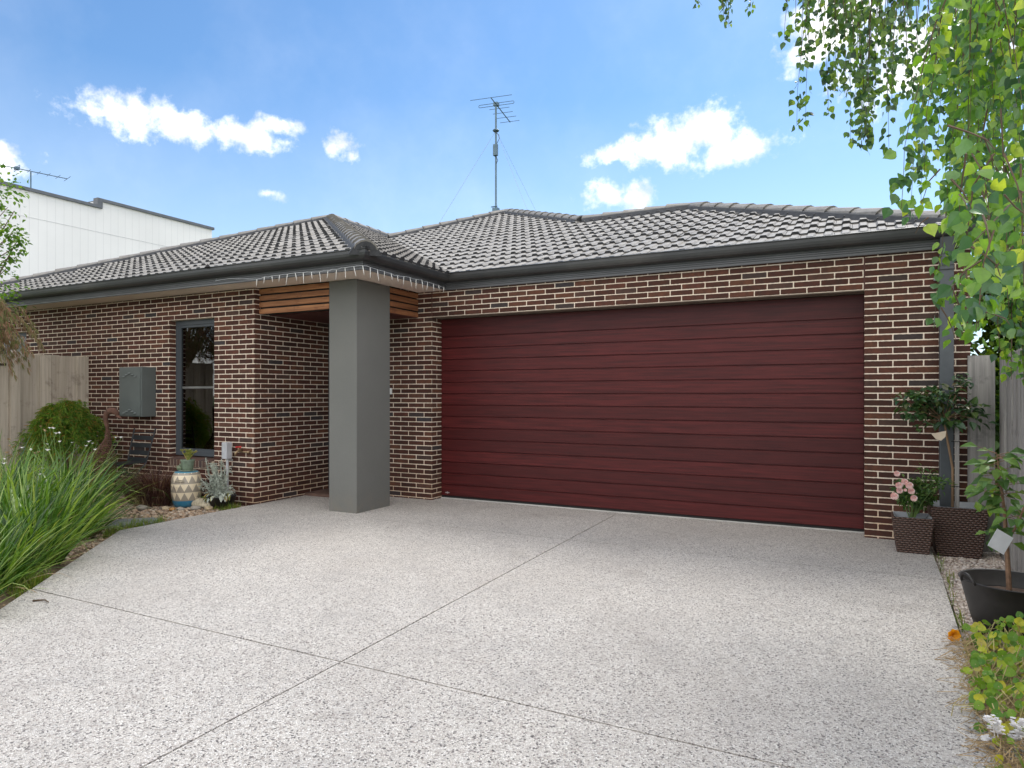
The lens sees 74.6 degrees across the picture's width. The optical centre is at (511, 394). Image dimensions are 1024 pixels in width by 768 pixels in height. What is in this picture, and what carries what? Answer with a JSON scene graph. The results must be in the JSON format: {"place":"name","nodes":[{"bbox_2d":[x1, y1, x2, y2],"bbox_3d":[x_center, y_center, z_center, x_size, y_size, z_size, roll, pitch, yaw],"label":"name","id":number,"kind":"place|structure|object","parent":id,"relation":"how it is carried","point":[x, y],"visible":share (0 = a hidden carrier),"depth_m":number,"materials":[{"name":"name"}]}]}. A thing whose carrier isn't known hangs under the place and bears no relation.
{"place":"outdoors","nodes":[
{"label":"outdoors","id":0,"kind":"place"},
{"bbox_2d":[0,181,214,280],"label":"white building","id":1,"kind":"structure","parent":0,"point":[63,231],"depth_m":18.22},
{"bbox_2d":[2,162,70,187],"bbox_3d":[-12.596,-5.588,17.772,0.680,0.635,1.461,0,0,42],"label":"tv antenna","id":2,"kind":"object","parent":1,"relation":"on","point":[16,168],"visible":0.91,"depth_m":17.68,"materials":[{"name":"metal"}]},
{"bbox_2d":[0,491,242,608],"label":"garden bed","id":3,"kind":"object","parent":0,"point":[12,598],"depth_m":5.31,"materials":[{"name":"soil"}]},
{"bbox_2d":[0,164,35,325],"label":"pear tree","id":4,"kind":"object","parent":3,"relation":"on","point":[11,260],"visible":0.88,"depth_m":8.22,"materials":[{"name":"green plant"}]},
{"bbox_2d":[0,297,45,380],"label":"red weeping tree","id":5,"kind":"object","parent":3,"relation":"on","point":[8,336],"visible":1,"depth_m":7.93,"materials":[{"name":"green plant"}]},
{"bbox_2d":[0,504,76,602],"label":"iris clump","id":6,"kind":"object","parent":3,"relation":"on","point":[11,571],"visible":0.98,"depth_m":4.27,"materials":[{"name":"green plant"}]},
{"bbox_2d":[0,439,96,505],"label":"iris clump","id":7,"kind":"object","parent":3,"relation":"on","point":[2,466],"visible":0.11,"depth_m":7.32,"materials":[{"name":"green plant"}]},
{"bbox_2d":[8,350,88,484],"bbox_3d":[-6.339,0.393,9.204,0.135,1.955,1.021,0,0,27],"label":"timber fence","id":8,"kind":"object","parent":3,"relation":"on","point":[50,378],"visible":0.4,"depth_m":9.07,"materials":[{"name":"beige wood"}]},
{"bbox_2d":[0,354,7,476],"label":"timber gate","id":9,"kind":"structure","parent":8,"relation":"attached to","point":[4,407],"depth_m":8.69,"materials":[{"name":"beige wood"}]},
{"bbox_2d":[0,449,121,592],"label":"iris clump","id":10,"kind":"object","parent":3,"relation":"on","point":[21,541],"visible":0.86,"depth_m":4.80,"materials":[{"name":"green plant"}]},
{"bbox_2d":[5,398,119,475],"bbox_3d":[-5.750,0.705,8.699,1.138,1.314,1.160,0,0,27],"label":"round shrub","id":11,"kind":"object","parent":3,"relation":"on","point":[70,421],"visible":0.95,"depth_m":8.48,"materials":[{"name":"green plant"}]},
{"bbox_2d":[0,431,137,524],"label":"iris clump","id":12,"kind":"object","parent":3,"relation":"on","point":[16,474],"visible":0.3,"depth_m":6.06,"materials":[{"name":"green plant"}]},
{"bbox_2d":[0,430,145,569],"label":"iris clump","id":13,"kind":"object","parent":3,"relation":"on","point":[73,502],"visible":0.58,"depth_m":5.39,"materials":[{"name":"green plant"}]},
{"bbox_2d":[0,427,158,540],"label":"iris clump","id":14,"kind":"object","parent":3,"relation":"on","point":[99,494],"visible":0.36,"depth_m":6.30,"materials":[{"name":"green plant"}]},
{"bbox_2d":[0,426,170,512],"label":"iris clump","id":15,"kind":"object","parent":3,"relation":"on","point":[88,471],"visible":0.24,"depth_m":7.14,"materials":[{"name":"green plant"}]},
{"bbox_2d":[80,407,121,496],"bbox_3d":[-5.117,0.763,8.335,0.477,1.200,0.351,0,0,27],"label":"goose sculpture","id":16,"kind":"object","parent":3,"relation":"on","point":[109,411],"visible":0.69,"depth_m":8.33,"materials":[{"name":"brown metal"}]},
{"bbox_2d":[106,517,163,527],"bbox_3d":[-3.932,1.346,7.042,0.528,0.028,0.424,0,0,-18],"label":"stepping stone","id":17,"kind":"object","parent":3,"relation":"on","point":[125,521],"visible":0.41,"depth_m":7.04,"materials":[{"name":"grey stone"}]},
{"bbox_2d":[31,492,248,567],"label":"tan pebbles","id":18,"kind":"object","parent":3,"relation":"on","point":[176,514],"visible":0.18,"depth_m":7.57,"materials":[{"name":"beige gravel"}]},
{"bbox_2d":[100,428,155,499],"bbox_3d":[-4.924,0.886,8.612,0.451,0.897,0.491,0,0,27],"label":"folding chair","id":19,"kind":"object","parent":18,"relation":"on","point":[137,460],"visible":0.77,"depth_m":8.75,"materials":[{"name":"black metal"}]},
{"bbox_2d":[170,470,201,507],"bbox_3d":[-3.933,1.138,8.126,0.348,0.424,0.348,0,0,27],"label":"garden stool","id":20,"kind":"object","parent":18,"relation":"on","point":[186,483],"visible":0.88,"depth_m":7.99,"materials":[{"name":"ceramic"}]},
{"bbox_2d":[179,449,197,470],"bbox_3d":[-3.910,0.790,8.114,0.192,0.269,0.179,0,0,27],"label":"succulent pot","id":21,"kind":"object","parent":20,"relation":"on","point":[187,463],"visible":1,"depth_m":8.08,"materials":[{"name":"green ceramic"}]},
{"bbox_2d":[136,505,147,510],"bbox_3d":[-4.345,1.334,7.886,0.130,0.079,0.117,0,0,27],"label":"stone","id":22,"kind":"object","parent":3,"relation":"on","point":[142,507],"visible":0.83,"depth_m":7.85,"materials":[{"name":"beige stone"}]},
{"bbox_2d":[110,459,200,506],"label":"purple grass","id":23,"kind":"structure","parent":3,"relation":"on","point":[161,498],"depth_m":8.06,"materials":[{"name":"plant"}]},
{"bbox_2d":[190,506,200,510],"bbox_3d":[-3.702,1.335,7.872,0.125,0.066,0.102,0,0,27],"label":"stone","id":24,"kind":"object","parent":3,"relation":"on","point":[195,507],"visible":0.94,"depth_m":7.84,"materials":[{"name":"beige stone"}]},
{"bbox_2d":[191,496,210,508],"bbox_3d":[-3.662,1.310,8.070,0.404,0.169,0.273,0,0,27],"label":"rock","id":25,"kind":"object","parent":3,"relation":"on","point":[199,501],"visible":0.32,"depth_m":7.97,"materials":[{"name":"stone"}]},
{"bbox_2d":[204,506,212,509],"bbox_3d":[-3.565,1.338,7.892,0.108,0.064,0.095,0,0,27],"label":"stone","id":26,"kind":"object","parent":3,"relation":"on","point":[208,507],"visible":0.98,"depth_m":7.86,"materials":[{"name":"beige stone"}]},
{"bbox_2d":[198,458,236,509],"bbox_3d":[-3.514,1.063,8.015,0.522,0.595,0.368,0,0,3],"label":"lambs ear plant","id":27,"kind":"object","parent":3,"relation":"on","point":[216,496],"visible":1,"depth_m":7.96,"materials":[{"name":"grey plant"}]},
{"bbox_2d":[0,495,999,767],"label":"driveway","id":28,"kind":"structure","parent":0,"point":[506,635],"depth_m":3.54,"materials":[{"name":"grey concrete"}]},
{"bbox_2d":[0,502,976,657],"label":"weeds","id":29,"kind":"object","parent":28,"relation":"on","point":[33,582],"visible":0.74,"depth_m":4.88,"materials":[{"name":"green plant"}]},
{"bbox_2d":[891,511,934,554],"bbox_3d":[3.402,1.178,5.717,0.302,0.304,0.302,0,0,27],"label":"wicker planter","id":30,"kind":"object","parent":28,"relation":"on","point":[913,535],"visible":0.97,"depth_m":5.60,"materials":[{"name":"wicker"}]},
{"bbox_2d":[890,463,957,517],"bbox_3d":[3.406,0.843,5.580,0.485,0.499,0.616,0,0,27],"label":"pink rose bush","id":31,"kind":"object","parent":30,"relation":"on","point":[913,500],"visible":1,"depth_m":5.65,"materials":[{"name":"green plant"}]},
{"bbox_2d":[0,0,1023,355],"label":"sky","id":32,"kind":"structure","parent":0,"point":[227,116],"materials":[{"name":"blue"}]},
{"label":"ground","id":33,"kind":"structure","parent":0,"visible":0},
{"bbox_2d":[0,201,987,545],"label":"brick house","id":34,"kind":"structure","parent":33,"relation":"on","point":[748,363],"depth_m":7.70,"materials":[{"name":"brick"}]},
{"bbox_2d":[1,332,25,353],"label":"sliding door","id":35,"kind":"structure","parent":34,"relation":"in","point":[21,334],"depth_m":10.69,"materials":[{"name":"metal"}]},
{"bbox_2d":[119,367,155,416],"bbox_3d":[-5.004,-0.033,8.963,0.470,0.655,0.224,0,0,27],"label":"meter box","id":36,"kind":"object","parent":34,"relation":"attached to","point":[137,391],"visible":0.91,"depth_m":8.87,"materials":[{"name":"paint"}]},
{"bbox_2d":[119,367,139,415],"bbox_3d":[-5.057,-0.032,8.879,0.437,0.635,0.025,0,0,27],"label":"door","id":37,"kind":"structure","parent":36,"relation":"in","point":[129,378],"depth_m":8.88,"materials":[{"name":"paint"}]},
{"bbox_2d":[176,318,213,456],"bbox_3d":[-4.056,-0.085,8.751,0.850,1.770,0.090,0,0,27],"label":"window","id":38,"kind":"structure","parent":34,"relation":"in","point":[194,338],"depth_m":8.78,"materials":[{"name":"glass"}]},
{"bbox_2d":[222,442,232,489],"bbox_3d":[-3.475,0.943,8.230,0.090,0.715,0.125,0,0,27],"label":"outdoor power box","id":39,"kind":"object","parent":34,"relation":"attached to","point":[227,451],"visible":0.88,"depth_m":8.19,"materials":[{"name":"grey plastic"}]},
{"bbox_2d":[234,446,249,455],"bbox_3d":[-3.268,0.689,8.137,0.194,0.114,0.109,0,0,27],"label":"garden tap","id":40,"kind":"object","parent":34,"relation":"attached to","point":[239,451],"visible":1,"depth_m":8.13,"materials":[{"name":"gold metal"}]},
{"bbox_2d":[204,264,443,292],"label":"icicle lights","id":41,"kind":"object","parent":34,"relation":"attached to","point":[207,266],"visible":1,"depth_m":7.34,"materials":[{"name":"white plastic"}]},
{"bbox_2d":[328,324,328,487],"bbox_3d":[-2.027,0.165,9.057,1.060,2.270,0.161,0,0,27],"label":"front door","id":42,"kind":"structure","parent":34,"relation":"in","point":[328,324],"depth_m":9.24,"materials":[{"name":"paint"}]},
{"bbox_2d":[441,94,525,219],"bbox_3d":[-0.120,-4.971,14.705,2.054,2.788,2.274,0,0,27],"label":"tv antenna","id":43,"kind":"object","parent":34,"relation":"on","point":[495,145],"visible":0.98,"depth_m":14.64,"materials":[{"name":"metal"}]},
{"bbox_2d":[441,294,863,531],"bbox_3d":[1.236,0.185,7.542,4.802,2.290,0.034,0,0,27],"label":"garage door","id":44,"kind":"structure","parent":34,"relation":"in","point":[743,411],"depth_m":7.29,"materials":[{"name":"red metal"}]},
{"bbox_2d":[693,0,1023,385],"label":"birch tree","id":45,"kind":"object","parent":33,"relation":"on","point":[995,264],"visible":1,"depth_m":3.30,"materials":[{"name":"green plant"}]},
{"bbox_2d":[931,548,1023,767],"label":"gravel strip","id":46,"kind":"object","parent":33,"relation":"on","point":[960,630],"visible":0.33,"depth_m":4.15,"materials":[{"name":"gravel"}]},
{"bbox_2d":[927,500,988,558],"bbox_3d":[3.775,1.148,5.711,0.408,0.424,0.408,0,0,27],"label":"wicker planter","id":47,"kind":"object","parent":46,"relation":"on","point":[955,530],"visible":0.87,"depth_m":5.56,"materials":[{"name":"wicker"}]},
{"bbox_2d":[892,373,999,507],"bbox_3d":[3.673,0.436,5.706,0.785,1.229,0.568,0,0,27],"label":"standard rose","id":48,"kind":"object","parent":47,"relation":"in","point":[923,405],"visible":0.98,"depth_m":5.68,"materials":[{"name":"green plant"}]},
{"bbox_2d":[931,546,1023,700],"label":"pale pebbles","id":49,"kind":"object","parent":46,"relation":"on","point":[959,566],"visible":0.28,"depth_m":5.22,"materials":[{"name":"white gravel"}]},
{"bbox_2d":[934,632,1023,767],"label":"dry stalks","id":50,"kind":"object","parent":46,"relation":"on","point":[986,712],"visible":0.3,"depth_m":2.71,"materials":[{"name":"plant"}]},
{"bbox_2d":[948,611,1023,767],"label":"nasturtium","id":51,"kind":"object","parent":46,"relation":"on","point":[1008,664],"visible":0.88,"depth_m":3.03,"materials":[{"name":"green plant"}]},
{"bbox_2d":[952,714,1023,767],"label":"candytuft","id":52,"kind":"object","parent":46,"relation":"on","point":[998,728],"visible":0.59,"depth_m":2.52,"materials":[{"name":"white plant"}]},
{"bbox_2d":[958,568,1023,640],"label":"black tub","id":53,"kind":"object","parent":46,"relation":"on","point":[990,598],"visible":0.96,"depth_m":3.75,"materials":[{"name":"plastic"}]},
{"bbox_2d":[960,442,1023,590],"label":"young apple tree","id":54,"kind":"object","parent":53,"relation":"in","point":[999,541],"visible":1,"depth_m":3.82,"materials":[{"name":"green plant"}]},
{"bbox_2d":[967,348,1023,571],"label":"grey paling fence","id":55,"kind":"object","parent":46,"relation":"on","point":[981,370],"visible":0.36,"depth_m":5.64,"materials":[{"name":"grey wood"}]},
{"bbox_2d":[970,196,1023,517],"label":"neighbour shrub","id":56,"kind":"object","parent":33,"relation":"on","point":[989,327],"visible":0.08,"depth_m":6.76,"materials":[{"name":"green plant"}]},
{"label":"driveway base","id":57,"kind":"structure","parent":0,"visible":0},
{"bbox_2d":[305,488,328,497],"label":"porch floor","id":58,"kind":"structure","parent":57,"relation":"on","point":[322,493],"depth_m":8.81,"materials":[{"name":"brown tile"}]}
]}

